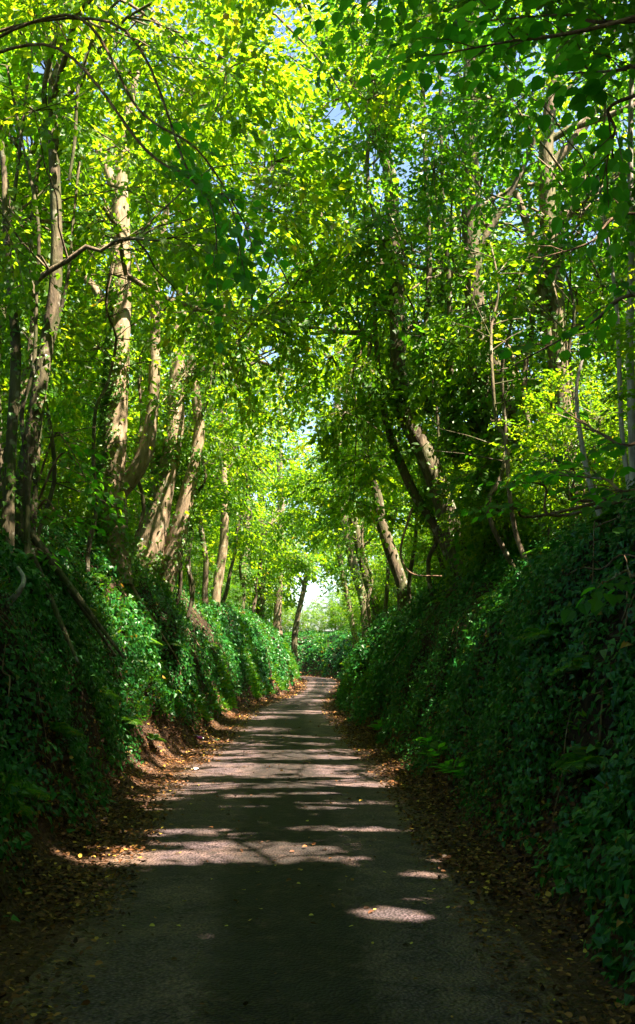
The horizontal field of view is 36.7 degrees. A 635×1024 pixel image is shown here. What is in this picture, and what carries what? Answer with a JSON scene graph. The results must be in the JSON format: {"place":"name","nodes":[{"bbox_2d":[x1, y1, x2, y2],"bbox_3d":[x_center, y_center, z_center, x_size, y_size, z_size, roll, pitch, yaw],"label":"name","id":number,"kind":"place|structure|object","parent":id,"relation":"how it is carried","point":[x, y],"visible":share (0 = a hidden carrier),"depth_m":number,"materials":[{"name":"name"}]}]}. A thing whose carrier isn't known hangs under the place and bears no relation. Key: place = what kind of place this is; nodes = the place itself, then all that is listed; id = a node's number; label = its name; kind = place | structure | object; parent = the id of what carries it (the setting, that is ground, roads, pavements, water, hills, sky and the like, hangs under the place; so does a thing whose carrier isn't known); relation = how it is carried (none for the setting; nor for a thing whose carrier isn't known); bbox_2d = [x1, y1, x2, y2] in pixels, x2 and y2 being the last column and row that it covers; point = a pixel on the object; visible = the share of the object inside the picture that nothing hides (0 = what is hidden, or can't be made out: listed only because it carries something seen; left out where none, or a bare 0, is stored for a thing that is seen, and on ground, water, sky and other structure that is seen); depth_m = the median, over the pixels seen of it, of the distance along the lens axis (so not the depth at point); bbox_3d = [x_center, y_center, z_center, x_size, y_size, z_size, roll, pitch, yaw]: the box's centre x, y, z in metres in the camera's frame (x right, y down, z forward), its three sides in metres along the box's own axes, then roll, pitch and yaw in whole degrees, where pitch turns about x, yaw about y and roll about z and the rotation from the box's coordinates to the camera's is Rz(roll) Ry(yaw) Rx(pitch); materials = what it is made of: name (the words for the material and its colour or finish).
{"place":"outdoors","nodes":[
{"label":"outdoors","id":0,"kind":"place"},
{"bbox_2d":[3,676,584,1023],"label":"road","id":1,"kind":"structure","parent":0,"point":[230,980],"depth_m":5.90,"materials":[{"name":"grey asphalt"}]},
{"bbox_2d":[0,507,634,1023],"bbox_3d":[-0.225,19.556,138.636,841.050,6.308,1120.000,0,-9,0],"label":"ground","id":2,"kind":"structure","parent":0,"point":[558,979],"depth_m":8.06,"materials":[{"name":"green plant"}]},
{"bbox_2d":[5,566,25,607],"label":"fallen branch","id":3,"kind":"object","parent":2,"relation":"on","point":[19,590],"visible":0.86,"depth_m":8.93,"materials":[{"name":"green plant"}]},
{"bbox_2d":[1,796,36,816],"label":"fern","id":4,"kind":"object","parent":2,"relation":"on","point":[23,809],"visible":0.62,"depth_m":6.99,"materials":[{"name":"green plant"}]},
{"bbox_2d":[0,772,51,798],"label":"fern","id":5,"kind":"object","parent":2,"relation":"on","point":[33,791],"visible":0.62,"depth_m":7.35,"materials":[{"name":"green plant"}]},
{"bbox_2d":[0,19,71,182],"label":"broadleaf tree","id":6,"kind":"object","parent":2,"relation":"on","point":[39,78],"visible":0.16,"depth_m":14.02,"materials":[{"name":"green plant"}]},
{"bbox_2d":[0,228,94,489],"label":"hawthorn bush","id":7,"kind":"object","parent":2,"relation":"on","point":[5,350],"visible":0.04,"depth_m":17.37,"materials":[{"name":"green plant"}]},
{"bbox_2d":[16,420,93,528],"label":"hawthorn bush","id":8,"kind":"object","parent":2,"relation":"on","point":[76,500],"visible":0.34,"depth_m":16.91,"materials":[{"name":"green plant"}]},
{"bbox_2d":[47,722,83,736],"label":"fern","id":9,"kind":"object","parent":2,"relation":"on","point":[72,730],"visible":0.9,"depth_m":8.74,"materials":[{"name":"green plant"}]},
{"bbox_2d":[0,149,140,554],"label":"sapling","id":10,"kind":"object","parent":2,"relation":"on","point":[88,342],"visible":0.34,"depth_m":12.96,"materials":[{"name":"green plant"}]},
{"bbox_2d":[1,338,141,514],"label":"hawthorn bush","id":11,"kind":"object","parent":2,"relation":"on","point":[89,409],"visible":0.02,"depth_m":22.46,"materials":[{"name":"green plant"}]},
{"bbox_2d":[0,292,147,526],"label":"hawthorn bush","id":12,"kind":"object","parent":2,"relation":"on","point":[58,409],"visible":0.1,"depth_m":19.96,"materials":[{"name":"green plant"}]},
{"bbox_2d":[26,432,129,570],"bbox_3d":[-3.184,-0.196,11.787,1.674,2.066,2.395,0,-9,0],"label":"hazel bush","id":13,"kind":"object","parent":2,"relation":"on","point":[92,482],"visible":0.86,"depth_m":12.17,"materials":[{"name":"green plant"}]},
{"bbox_2d":[39,406,130,532],"bbox_3d":[-5.193,-0.845,19.826,2.821,3.094,2.801,0,-9,0],"label":"hawthorn bush","id":14,"kind":"object","parent":2,"relation":"on","point":[84,437],"visible":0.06,"depth_m":19.64,"materials":[{"name":"green plant"}]},
{"bbox_2d":[2,143,170,476],"bbox_3d":[-8.937,-4.870,29.144,10.191,13.613,9.539,-4,-10,25],"label":"broadleaf tree","id":15,"kind":"object","parent":2,"relation":"on","point":[95,301],"depth_m":29.32,"materials":[{"name":"green plant"}]},
{"bbox_2d":[7,263,185,511],"bbox_3d":[-9.026,-3.524,34.294,9.508,12.700,8.900,0,-9,-2],"label":"broadleaf tree","id":16,"kind":"object","parent":2,"relation":"on","point":[135,391],"visible":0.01,"depth_m":34.45,"materials":[{"name":"green plant"}]},
{"bbox_2d":[1,241,207,583],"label":"sapling","id":17,"kind":"object","parent":2,"relation":"on","point":[99,448],"visible":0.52,"depth_m":15.18,"materials":[{"name":"green plant"}]},
{"bbox_2d":[58,226,188,589],"bbox_3d":[-3.842,-2.268,19.594,2.468,7.869,2.498,-4,-10,26],"label":"sapling","id":18,"kind":"object","parent":2,"relation":"on","point":[141,491],"visible":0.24,"depth_m":19.35,"materials":[{"name":"green plant"}]},
{"bbox_2d":[0,13,297,353],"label":"hazel bush","id":19,"kind":"object","parent":2,"relation":"on","point":[205,194],"visible":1,"depth_m":8.88,"materials":[{"name":"green plant"}]},
{"bbox_2d":[127,480,172,529],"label":"hawthorn bush","id":20,"kind":"object","parent":2,"relation":"on","point":[137,506],"visible":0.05,"depth_m":26.95,"materials":[{"name":"green plant"}]},
{"bbox_2d":[0,509,301,921],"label":"ivy ground cover","id":21,"kind":"object","parent":2,"relation":"on","point":[93,672],"visible":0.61,"depth_m":11.41,"materials":[{"name":"green plant"}]},
{"bbox_2d":[0,0,327,371],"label":"broadleaf tree","id":22,"kind":"object","parent":2,"relation":"on","point":[129,17],"visible":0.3,"depth_m":13.95,"materials":[{"name":"green plant"}]},
{"bbox_2d":[127,433,214,581],"bbox_3d":[-6.150,-0.199,33.018,5.442,5.969,5.404,-1,-9,8],"label":"hawthorn bush","id":23,"kind":"object","parent":2,"relation":"on","point":[199,547],"visible":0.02,"depth_m":32.98,"materials":[{"name":"green plant"}]},
{"bbox_2d":[0,0,360,665],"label":"coppice tree","id":24,"kind":"object","parent":2,"relation":"on","point":[18,503],"visible":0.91,"depth_m":11.71,"materials":[{"name":"green plant"}]},
{"bbox_2d":[134,411,238,617],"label":"sapling","id":25,"kind":"object","parent":2,"relation":"on","point":[192,594],"visible":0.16,"depth_m":26.97,"materials":[{"name":"green plant"}]},
{"bbox_2d":[177,545,202,586],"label":"hawthorn bush","id":26,"kind":"object","parent":2,"relation":"on","point":[192,568],"visible":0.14,"depth_m":33.58,"materials":[{"name":"green plant"}]},
{"bbox_2d":[148,434,242,608],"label":"sapling","id":27,"kind":"object","parent":2,"relation":"on","point":[189,563],"visible":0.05,"depth_m":30.08,"materials":[{"name":"green plant"}]},
{"bbox_2d":[178,551,218,592],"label":"hawthorn bush","id":28,"kind":"object","parent":2,"relation":"on","point":[200,575],"visible":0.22,"depth_m":35.47,"materials":[{"name":"green plant"}]},
{"bbox_2d":[141,369,268,604],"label":"sapling","id":29,"kind":"object","parent":2,"relation":"on","point":[237,464],"visible":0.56,"depth_m":24.70,"materials":[{"name":"green plant"}]},
{"bbox_2d":[11,0,422,647],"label":"broadleaf tree","id":30,"kind":"object","parent":2,"relation":"on","point":[161,554],"visible":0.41,"depth_m":24.29,"materials":[{"name":"green plant"}]},
{"bbox_2d":[191,528,242,600],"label":"hawthorn bush","id":31,"kind":"object","parent":2,"relation":"on","point":[228,560],"visible":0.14,"depth_m":41.97,"materials":[{"name":"green plant"}]},
{"bbox_2d":[93,238,353,606],"bbox_3d":[-2.650,-3.638,37.239,12.293,16.042,10.887,5,-10,-31],"label":"broadleaf tree","id":32,"kind":"object","parent":2,"relation":"on","point":[224,543],"visible":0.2,"depth_m":36.50,"materials":[{"name":"green plant"}]},
{"bbox_2d":[208,572,238,604],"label":"hawthorn bush","id":33,"kind":"object","parent":2,"relation":"on","point":[229,592],"visible":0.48,"depth_m":39.66,"materials":[{"name":"green plant"}]},
{"bbox_2d":[0,0,448,657],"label":"broadleaf tree","id":34,"kind":"object","parent":2,"relation":"on","point":[114,538],"visible":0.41,"depth_m":17.96,"materials":[{"name":"green plant"}]},
{"bbox_2d":[176,400,274,605],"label":"broadleaf tree","id":35,"kind":"object","parent":2,"relation":"on","point":[205,577],"visible":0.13,"depth_m":33.21,"materials":[{"name":"green plant"}]},
{"bbox_2d":[207,444,276,603],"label":"sapling","id":36,"kind":"object","parent":2,"relation":"on","point":[237,543],"visible":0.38,"depth_m":38.11,"materials":[{"name":"green plant"}]},
{"bbox_2d":[211,518,272,610],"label":"sapling","id":37,"kind":"object","parent":2,"relation":"on","point":[243,586],"visible":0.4,"depth_m":43.72,"materials":[{"name":"green plant"}]},
{"bbox_2d":[184,307,341,608],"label":"broadleaf tree","id":38,"kind":"object","parent":2,"relation":"on","point":[296,563],"visible":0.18,"depth_m":46.59,"materials":[{"name":"green plant"}]},
{"bbox_2d":[239,510,287,612],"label":"sapling","id":39,"kind":"object","parent":2,"relation":"on","point":[255,596],"visible":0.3,"depth_m":49.95,"materials":[{"name":"green plant"}]},
{"bbox_2d":[213,389,327,623],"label":"broadleaf tree","id":40,"kind":"object","parent":2,"relation":"on","point":[260,607],"visible":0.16,"depth_m":53.70,"materials":[{"name":"green plant"}]},
{"bbox_2d":[214,365,344,635],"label":"broadleaf tree","id":41,"kind":"object","parent":2,"relation":"on","point":[315,556],"visible":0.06,"depth_m":60.39,"materials":[{"name":"green plant"}]},
{"bbox_2d":[281,601,295,630],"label":"hawthorn bush","id":42,"kind":"object","parent":2,"relation":"on","point":[284,620],"visible":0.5,"depth_m":94.16,"materials":[{"name":"green plant"}]},
{"bbox_2d":[287,608,310,632],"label":"hawthorn bush","id":43,"kind":"object","parent":2,"relation":"on","point":[304,618],"visible":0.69,"depth_m":93.30,"materials":[{"name":"green plant"}]},
{"bbox_2d":[255,454,350,666],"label":"broadleaf tree","id":44,"kind":"object","parent":2,"relation":"on","point":[295,630],"visible":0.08,"depth_m":74.44,"materials":[{"name":"green plant"}]},
{"bbox_2d":[0,503,634,1023],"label":"leaf litter","id":45,"kind":"object","parent":2,"relation":"on","point":[440,801],"visible":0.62,"depth_m":7.58,"materials":[{"name":"brown plant"}]},
{"bbox_2d":[0,530,634,900],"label":"weeds","id":46,"kind":"object","parent":2,"relation":"on","point":[230,701],"visible":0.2,"depth_m":19.65,"materials":[{"name":"green plant"}]},
{"bbox_2d":[0,497,634,898],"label":"creeper stems","id":47,"kind":"object","parent":2,"relation":"on","point":[374,629],"visible":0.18,"depth_m":8.50,"materials":[{"name":"green plant"}]},
{"bbox_2d":[307,606,331,632],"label":"hawthorn bush","id":48,"kind":"object","parent":2,"relation":"on","point":[323,629],"visible":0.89,"depth_m":91.16,"materials":[{"name":"green plant"}]},
{"bbox_2d":[305,592,335,630],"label":"hawthorn bush","id":49,"kind":"object","parent":2,"relation":"on","point":[318,605],"visible":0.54,"depth_m":94.51,"materials":[{"name":"green plant"}]},
{"bbox_2d":[323,603,348,630],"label":"hawthorn bush","id":50,"kind":"object","parent":2,"relation":"on","point":[334,626],"visible":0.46,"depth_m":89.38,"materials":[{"name":"green plant"}]},
{"bbox_2d":[326,587,359,629],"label":"hawthorn bush","id":51,"kind":"object","parent":2,"relation":"on","point":[334,608],"visible":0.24,"depth_m":88.99,"materials":[{"name":"green plant"}]},
{"bbox_2d":[264,213,433,644],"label":"broadleaf tree","id":52,"kind":"object","parent":2,"relation":"on","point":[352,563],"visible":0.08,"depth_m":46.33,"materials":[{"name":"green plant"}]},
{"bbox_2d":[287,438,425,648],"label":"broadleaf tree","id":53,"kind":"object","parent":2,"relation":"on","point":[338,560],"visible":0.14,"depth_m":65.78,"materials":[{"name":"green plant"}]},
{"bbox_2d":[337,561,377,637],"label":"hawthorn bush","id":54,"kind":"object","parent":2,"relation":"on","point":[349,614],"visible":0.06,"depth_m":57.62,"materials":[{"name":"green plant"}]},
{"bbox_2d":[320,438,397,632],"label":"sapling","id":55,"kind":"object","parent":2,"relation":"on","point":[363,524],"visible":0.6,"depth_m":34.01,"materials":[{"name":"green plant"}]},
{"bbox_2d":[324,428,427,613],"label":"sapling","id":56,"kind":"object","parent":2,"relation":"on","point":[386,595],"visible":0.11,"depth_m":30.00,"materials":[{"name":"green plant"}]},
{"bbox_2d":[289,345,465,637],"bbox_3d":[3.485,-1.067,38.011,7.899,12.204,10.803,-5,-10,29],"label":"broadleaf tree","id":57,"kind":"object","parent":2,"relation":"on","point":[374,610],"visible":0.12,"depth_m":37.68,"materials":[{"name":"green plant"}]},
{"bbox_2d":[363,526,418,609],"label":"hawthorn bush","id":58,"kind":"object","parent":2,"relation":"on","point":[381,591],"visible":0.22,"depth_m":32.77,"materials":[{"name":"green plant"}]},
{"bbox_2d":[261,149,530,620],"bbox_3d":[2.318,-4.057,28.252,8.989,14.491,10.400,0,-9,0],"label":"broadleaf tree","id":59,"kind":"object","parent":2,"relation":"on","point":[394,563],"visible":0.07,"depth_m":27.07,"materials":[{"name":"green plant"}]},
{"bbox_2d":[347,368,455,611],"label":"sapling","id":60,"kind":"object","parent":2,"relation":"on","point":[409,580],"visible":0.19,"depth_m":23.12,"materials":[{"name":"green plant"}]},
{"bbox_2d":[382,539,424,595],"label":"hawthorn bush","id":61,"kind":"object","parent":2,"relation":"on","point":[393,580],"visible":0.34,"depth_m":28.94,"materials":[{"name":"green plant"}]},
{"bbox_2d":[183,0,634,661],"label":"broadleaf tree","id":62,"kind":"object","parent":2,"relation":"on","point":[381,398],"visible":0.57,"depth_m":18.74,"materials":[{"name":"green plant"}]},
{"bbox_2d":[352,279,466,575],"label":"sapling","id":63,"kind":"object","parent":2,"relation":"on","point":[415,460],"visible":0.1,"depth_m":21.73,"materials":[{"name":"green plant"}]},
{"bbox_2d":[392,528,437,589],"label":"hawthorn bush","id":64,"kind":"object","parent":2,"relation":"on","point":[411,552],"visible":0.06,"depth_m":29.93,"materials":[{"name":"green plant"}]},
{"bbox_2d":[407,537,439,589],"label":"hawthorn bush","id":65,"kind":"object","parent":2,"relation":"on","point":[424,584],"visible":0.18,"depth_m":25.47,"materials":[{"name":"green plant"}]},
{"bbox_2d":[405,508,446,582],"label":"hawthorn bush","id":66,"kind":"object","parent":2,"relation":"on","point":[425,540],"visible":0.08,"depth_m":22.26,"materials":[{"name":"green plant"}]},
{"bbox_2d":[352,320,501,598],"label":"sapling","id":67,"kind":"object","parent":2,"relation":"on","point":[428,560],"visible":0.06,"depth_m":20.09,"materials":[{"name":"green plant"}]},
{"bbox_2d":[417,741,447,760],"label":"dock plant","id":68,"kind":"object","parent":2,"relation":"on","point":[435,744],"visible":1,"depth_m":11.42,"materials":[{"name":"green plant"}]},
{"bbox_2d":[395,465,470,583],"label":"hawthorn bush","id":69,"kind":"object","parent":2,"relation":"on","point":[424,545],"visible":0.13,"depth_m":20.88,"materials":[{"name":"green plant"}]},
{"bbox_2d":[429,748,457,771],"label":"dock plant","id":70,"kind":"object","parent":2,"relation":"on","point":[444,765],"visible":0.78,"depth_m":10.57,"materials":[{"name":"green plant"}]},
{"bbox_2d":[442,760,470,777],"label":"dock plant","id":71,"kind":"object","parent":2,"relation":"on","point":[456,770],"visible":0.81,"depth_m":9.77,"materials":[{"name":"green plant"}]},
{"bbox_2d":[283,478,634,1016],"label":"ivy ground cover","id":72,"kind":"object","parent":2,"relation":"on","point":[619,860],"visible":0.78,"depth_m":8.41,"materials":[{"name":"green plant"}]},
{"bbox_2d":[399,508,441,576],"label":"fallen branch","id":73,"kind":"object","parent":72,"relation":"on","point":[403,535],"visible":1,"depth_m":16.22,"materials":[{"name":"brown wood"}]},
{"bbox_2d":[287,0,634,578],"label":"broadleaf tree","id":74,"kind":"object","parent":2,"relation":"on","point":[475,391],"visible":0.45,"depth_m":17.04,"materials":[{"name":"green plant"}]},
{"bbox_2d":[292,0,634,258],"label":"tree leaves","id":75,"kind":"object","parent":2,"relation":"on","point":[531,29],"visible":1,"depth_m":5.78,"materials":[{"name":"green plant"}]},
{"bbox_2d":[295,0,634,97],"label":"broadleaf tree","id":76,"kind":"object","parent":2,"relation":"on","point":[417,14],"visible":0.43,"depth_m":11.80,"materials":[{"name":"green plant"}]},
{"bbox_2d":[414,419,541,561],"bbox_3d":[3.371,-0.308,18.755,2.974,3.262,2.953,-3,-9,16],"label":"hawthorn bush","id":77,"kind":"object","parent":2,"relation":"on","point":[456,493],"visible":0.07,"depth_m":18.46,"materials":[{"name":"green plant"}]},
{"bbox_2d":[329,109,634,542],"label":"broadleaf tree","id":78,"kind":"object","parent":2,"relation":"on","point":[503,216],"visible":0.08,"depth_m":21.77,"materials":[{"name":"green plant"}]},
{"bbox_2d":[431,431,543,563],"bbox_3d":[3.263,-0.178,16.860,2.339,2.566,2.323,-5,-10,31],"label":"hawthorn bush","id":79,"kind":"object","parent":2,"relation":"on","point":[467,530],"visible":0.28,"depth_m":16.70,"materials":[{"name":"green plant"}]},
{"bbox_2d":[405,217,585,565],"bbox_3d":[2.718,-1.898,14.372,2.686,5.876,2.796,0,-9,0],"label":"sapling","id":80,"kind":"object","parent":2,"relation":"on","point":[445,324],"visible":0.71,"depth_m":14.45,"materials":[{"name":"green plant"}]},
{"bbox_2d":[358,0,634,576],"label":"broadleaf tree","id":81,"kind":"object","parent":2,"relation":"on","point":[548,162],"visible":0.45,"depth_m":15.52,"materials":[{"name":"green plant"}]},
{"bbox_2d":[394,0,634,211],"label":"broadleaf tree","id":82,"kind":"object","parent":2,"relation":"on","point":[579,8],"visible":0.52,"depth_m":8.08,"materials":[{"name":"green plant"}]},
{"bbox_2d":[462,308,569,453],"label":"sapling","id":83,"kind":"object","parent":2,"relation":"on","point":[516,310],"visible":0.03,"depth_m":20.39,"materials":[{"name":"green plant"}]},
{"bbox_2d":[399,172,634,571],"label":"sapling","id":84,"kind":"object","parent":2,"relation":"on","point":[510,307],"visible":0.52,"depth_m":15.41,"materials":[{"name":"green plant"}]},
{"bbox_2d":[516,619,563,640],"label":"fern","id":85,"kind":"object","parent":2,"relation":"on","point":[547,632],"visible":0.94,"depth_m":8.17,"materials":[{"name":"green plant"}]},
{"bbox_2d":[450,440,634,523],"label":"hazel bush","id":86,"kind":"object","parent":2,"relation":"on","point":[526,485],"visible":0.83,"depth_m":9.35,"materials":[{"name":"green plant"}]},
{"bbox_2d":[456,0,634,523],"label":"coppice tree","id":87,"kind":"object","parent":2,"relation":"on","point":[502,112],"visible":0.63,"depth_m":11.01,"materials":[{"name":"green plant"}]},
{"bbox_2d":[481,163,624,534],"bbox_3d":[4.386,-2.351,16.146,2.252,5.873,3.866,6,-11,-35],"label":"sapling","id":88,"kind":"object","parent":2,"relation":"on","point":[513,329],"visible":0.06,"depth_m":16.51,"materials":[{"name":"green plant"}]},
{"bbox_2d":[477,170,634,530],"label":"sapling","id":89,"kind":"object","parent":2,"relation":"on","point":[513,263],"visible":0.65,"depth_m":13.36,"materials":[{"name":"green plant"}]},
{"bbox_2d":[491,404,623,546],"bbox_3d":[3.853,-0.541,15.570,2.251,2.469,2.235,3,-9,-20],"label":"hawthorn bush","id":90,"kind":"object","parent":2,"relation":"on","point":[532,532],"visible":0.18,"depth_m":15.30,"materials":[{"name":"green plant"}]},
{"bbox_2d":[487,359,628,537],"bbox_3d":[3.329,-0.772,12.474,2.259,2.478,2.243,-5,-10,28],"label":"hawthorn bush","id":91,"kind":"object","parent":2,"relation":"on","point":[611,463],"visible":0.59,"depth_m":12.32,"materials":[{"name":"green plant"}]},
{"bbox_2d":[496,191,634,516],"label":"hazel bush","id":92,"kind":"object","parent":2,"relation":"on","point":[584,351],"visible":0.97,"depth_m":6.45,"materials":[{"name":"green plant"}]},
{"bbox_2d":[546,655,593,676],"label":"fern","id":93,"kind":"object","parent":2,"relation":"on","point":[574,666],"visible":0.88,"depth_m":7.39,"materials":[{"name":"green plant"}]},
{"bbox_2d":[549,742,608,773],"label":"fern","id":94,"kind":"object","parent":2,"relation":"on","point":[583,761],"visible":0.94,"depth_m":6.68,"materials":[{"name":"green plant"}]},
{"bbox_2d":[539,355,628,493],"bbox_3d":[5.019,-1.173,15.933,2.821,3.094,2.801,-5,-10,28],"label":"hawthorn bush","id":95,"kind":"object","parent":2,"relation":"on","point":[600,367],"visible":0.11,"depth_m":15.79,"materials":[{"name":"green plant"}]},
{"bbox_2d":[541,401,628,508],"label":"hawthorn bush","id":96,"kind":"object","parent":2,"relation":"on","point":[603,475],"visible":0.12,"depth_m":14.16,"materials":[{"name":"green plant"}]},
{"bbox_2d":[571,337,611,421],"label":"broadleaf tree","id":97,"kind":"object","parent":2,"relation":"on","point":[588,369],"visible":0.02,"depth_m":39.82,"materials":[{"name":"green plant"}]},
{"bbox_2d":[560,527,634,623],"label":"hazel bush","id":98,"kind":"object","parent":2,"relation":"on","point":[595,605],"visible":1,"depth_m":5.18,"materials":[{"name":"green plant"}]},
{"bbox_2d":[587,510,618,523],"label":"fern","id":99,"kind":"object","parent":2,"relation":"on","point":[609,514],"visible":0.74,"depth_m":9.58,"materials":[{"name":"green plant"}]},
{"bbox_2d":[596,246,634,434],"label":"hawthorn bush","id":100,"kind":"object","parent":2,"relation":"on","point":[630,355],"visible":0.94,"depth_m":9.40,"materials":[{"name":"green plant"}]},
{"bbox_2d":[9,0,634,630],"label":"sky","id":101,"kind":"structure","parent":0,"point":[311,593],"materials":[{"name":"white"}]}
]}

